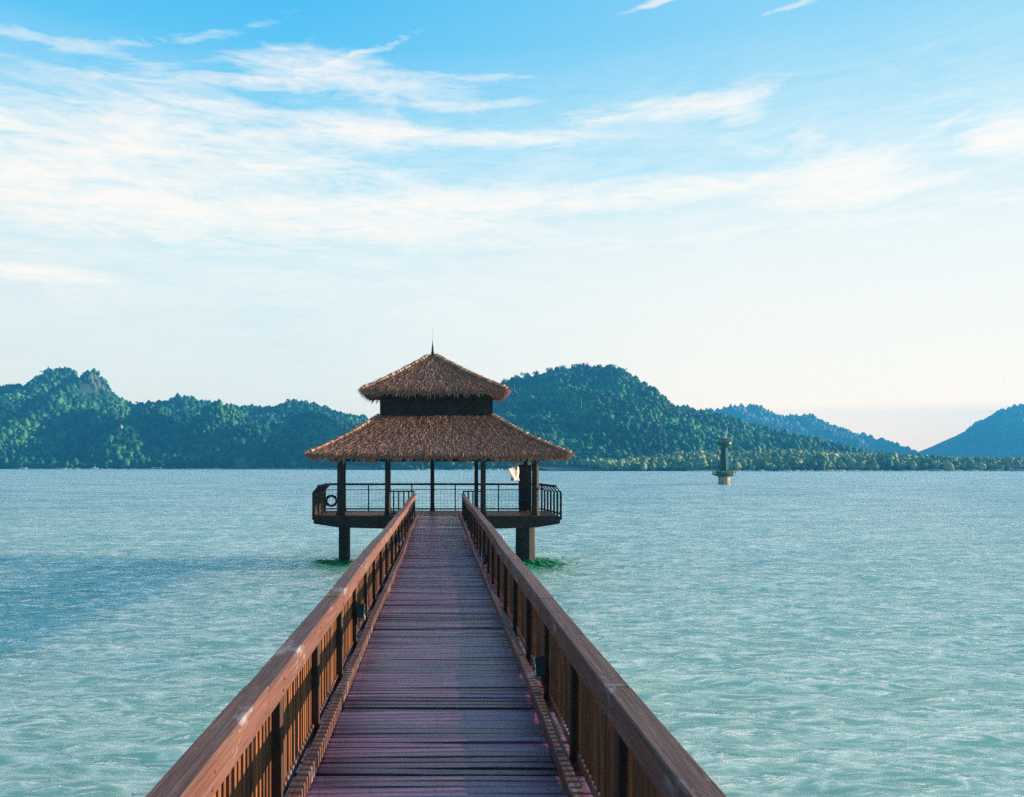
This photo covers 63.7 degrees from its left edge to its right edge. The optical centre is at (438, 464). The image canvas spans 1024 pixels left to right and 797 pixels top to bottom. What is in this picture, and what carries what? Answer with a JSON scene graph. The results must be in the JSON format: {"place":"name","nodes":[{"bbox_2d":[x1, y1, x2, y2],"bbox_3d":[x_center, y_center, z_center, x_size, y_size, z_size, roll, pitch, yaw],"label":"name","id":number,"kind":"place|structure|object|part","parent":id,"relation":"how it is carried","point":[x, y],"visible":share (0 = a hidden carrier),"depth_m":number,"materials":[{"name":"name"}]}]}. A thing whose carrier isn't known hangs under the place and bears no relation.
{"place":"outdoors","nodes":[
{"label":"outdoors","id":0,"kind":"place"},
{"bbox_2d":[0,371,369,468],"bbox_3d":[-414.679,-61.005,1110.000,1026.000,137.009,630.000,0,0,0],"label":"hills","id":1,"kind":"structure","parent":0,"point":[86,388],"depth_m":892.61,"materials":[{"name":"green plant"}]},
{"bbox_2d":[87,373,104,391],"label":"cliff","id":2,"kind":"structure","parent":1,"relation":"on","point":[94,382],"depth_m":1107.65,"materials":[{"name":"grey stone"}]},
{"bbox_2d":[0,366,380,468],"bbox_3d":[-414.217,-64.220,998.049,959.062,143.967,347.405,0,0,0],"label":"forest","id":3,"kind":"object","parent":1,"relation":"on","point":[177,409],"visible":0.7,"depth_m":920.08,"materials":[{"name":"green plant"}]},
{"bbox_2d":[0,469,1023,796],"bbox_3d":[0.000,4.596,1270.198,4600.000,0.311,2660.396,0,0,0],"label":"water","id":4,"kind":"structure","parent":0,"point":[802,633],"depth_m":26.44,"materials":[{"name":"teal liquid"}]},
{"bbox_2d":[232,456,247,468],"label":"shore rock","id":5,"kind":"object","parent":4,"relation":"in","point":[240,463],"visible":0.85,"depth_m":820.17,"materials":[{"name":"grey stone"}]},
{"bbox_2d":[304,557,354,568],"bbox_3d":[-4.710,4.400,36.876,2.754,0.287,5.169,0,0,0],"label":"seaweed patch","id":6,"kind":"object","parent":4,"relation":"in","point":[333,563],"visible":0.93,"depth_m":36.55,"materials":[{"name":"green plant"}]},
{"bbox_2d":[145,494,726,796],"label":"pier","id":7,"kind":"structure","parent":4,"relation":"in","point":[419,681],"depth_m":6.87,"materials":[{"name":"brown wood"}]},
{"bbox_2d":[355,602,365,624],"bbox_3d":[-0.960,1.820,10.050,0.120,0.260,0.260,0,0,0],"label":"rail light","id":8,"kind":"object","parent":7,"relation":"attached to","point":[360,611],"visible":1,"depth_m":9.99,"materials":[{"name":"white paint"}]},
{"bbox_2d":[396,535,400,545],"bbox_3d":[-0.960,1.820,19.650,0.120,0.260,0.260,0,0,0],"label":"rail light","id":9,"kind":"object","parent":7,"relation":"attached to","point":[398,540],"visible":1,"depth_m":19.58,"materials":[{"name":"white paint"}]},
{"bbox_2d":[481,550,486,562],"bbox_3d":[0.960,1.950,17.400,0.120,0.260,0.260,0,0,0],"label":"rail light","id":10,"kind":"object","parent":7,"relation":"attached to","point":[483,556],"visible":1,"depth_m":17.34,"materials":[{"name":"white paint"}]},
{"bbox_2d":[533,656,546,684],"bbox_3d":[0.960,1.950,7.800,0.120,0.260,0.260,0,0,0],"label":"rail light","id":11,"kind":"object","parent":7,"relation":"attached to","point":[540,669],"visible":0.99,"depth_m":7.74,"materials":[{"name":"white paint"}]},
{"bbox_2d":[303,336,575,565],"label":"pavilion","id":12,"kind":"structure","parent":4,"relation":"in","point":[436,407],"depth_m":37.37,"materials":[{"name":"wood"}]},
{"bbox_2d":[325,495,336,508],"bbox_3d":[-5.366,1.862,40.860,0.622,0.734,0.118,0,0,0],"label":"lifebuoy","id":13,"kind":"object","parent":12,"relation":"hanging from","point":[326,500],"visible":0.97,"depth_m":40.81,"materials":[{"name":"plastic"}]},
{"bbox_2d":[508,463,518,480],"bbox_3d":[3.512,0.300,38.808,0.164,0.924,1.053,0,0,41],"label":"hanging cloth","id":14,"kind":"object","parent":12,"relation":"hanging from","point":[514,473],"visible":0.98,"depth_m":38.90,"materials":[{"name":"white fabric"}]},
{"bbox_2d":[11,467,1008,470],"bbox_3d":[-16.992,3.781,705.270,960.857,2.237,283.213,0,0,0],"label":"shore rocks","id":15,"kind":"object","parent":4,"relation":"in","point":[545,469],"visible":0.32,"depth_m":579.15,"materials":[{"name":"grey stone"}]},
{"bbox_2d":[522,557,578,573],"bbox_3d":[4.391,4.406,36.825,4.116,0.285,6.738,0,0,0],"label":"seaweed patch","id":16,"kind":"object","parent":4,"relation":"in","point":[541,562],"visible":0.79,"depth_m":36.25,"materials":[{"name":"green plant"}]},
{"bbox_2d":[712,427,735,484],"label":"beacon","id":17,"kind":"object","parent":4,"relation":"in","point":[723,475],"visible":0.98,"depth_m":185.82,"materials":[{"name":"metal"}]},
{"bbox_2d":[0,0,1023,451],"label":"sky","id":18,"kind":"structure","parent":0,"point":[799,207],"materials":[{"name":"blue"}]},
{"bbox_2d":[518,465,531,511],"bbox_3d":[4.220,1.149,40.125,0.600,2.298,0.450,0,0,0],"label":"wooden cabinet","id":19,"kind":"object","parent":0,"point":[525,490],"visible":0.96,"depth_m":39.92,"materials":[{"name":"brown wood"}]},
{"bbox_3d":[4.076,1.115,39.924,0.283,2.130,0.047,0,0,0],"label":"door","id":20,"kind":"part","parent":19,"relation":"part of","materials":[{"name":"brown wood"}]},
{"bbox_3d":[4.365,1.115,39.924,0.280,2.130,0.047,0,0,0],"label":"door","id":21,"kind":"part","parent":19,"relation":"part of","materials":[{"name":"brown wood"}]},
{"bbox_2d":[329,369,789,469],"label":"wooded hill","id":22,"kind":"structure","parent":0,"point":[350,467],"depth_m":760.46,"materials":[{"name":"green plant"}]},
{"bbox_2d":[372,364,967,469],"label":"forest","id":23,"kind":"object","parent":22,"relation":"on","point":[708,433],"visible":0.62,"depth_m":786.84,"materials":[{"name":"green plant"}]},
{"bbox_2d":[539,465,1006,470],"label":"shore","id":24,"kind":"structure","parent":0,"point":[581,468],"depth_m":578.73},
{"bbox_2d":[577,448,1023,470],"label":"mangrove belt","id":25,"kind":"object","parent":24,"relation":"on","point":[710,459],"visible":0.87,"depth_m":583.37,"materials":[{"name":"green plant"}]},
{"bbox_2d":[876,455,888,461],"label":"mangrove tree","id":26,"kind":"object","parent":24,"relation":"on","point":[882,458],"visible":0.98,"depth_m":584.45,"materials":[{"name":"green plant"}]},
{"bbox_2d":[982,457,995,462],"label":"mangrove tree","id":27,"kind":"object","parent":24,"relation":"on","point":[989,459],"visible":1,"depth_m":583.73,"materials":[{"name":"green plant"}]},
{"bbox_2d":[713,409,899,450],"bbox_3d":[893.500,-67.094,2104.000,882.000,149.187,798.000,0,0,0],"label":"mountain","id":28,"kind":"structure","parent":0,"point":[740,415],"depth_m":1980.66,"materials":[{"name":"green plant"}]},
{"bbox_2d":[697,403,957,456],"bbox_3d":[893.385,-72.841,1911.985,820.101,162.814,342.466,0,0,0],"label":"forest","id":29,"kind":"object","parent":28,"relation":"on","point":[869,442],"visible":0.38,"depth_m":1941.04,"materials":[{"name":"green plant"}]},
{"bbox_2d":[918,407,1023,457],"bbox_3d":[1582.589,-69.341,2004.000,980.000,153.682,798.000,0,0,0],"label":"headland","id":30,"kind":"structure","parent":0,"point":[936,448],"depth_m":1904.37,"materials":[{"name":"green plant"}]},
{"bbox_2d":[933,403,1023,457],"bbox_3d":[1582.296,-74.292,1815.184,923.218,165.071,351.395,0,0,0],"label":"forest","id":31,"kind":"object","parent":30,"relation":"on","point":[1014,409],"visible":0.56,"depth_m":1887.75,"materials":[{"name":"green plant"}]},
{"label":"beach","id":32,"kind":"structure","parent":0,"visible":0},
{"bbox_2d":[1008,465,1019,470],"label":"house","id":33,"kind":"structure","parent":32,"relation":"on","point":[1013,467],"depth_m":561.25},
{"bbox_2d":[1017,464,1023,470],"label":"house","id":34,"kind":"structure","parent":32,"relation":"on","point":[1021,467],"depth_m":560.25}
]}

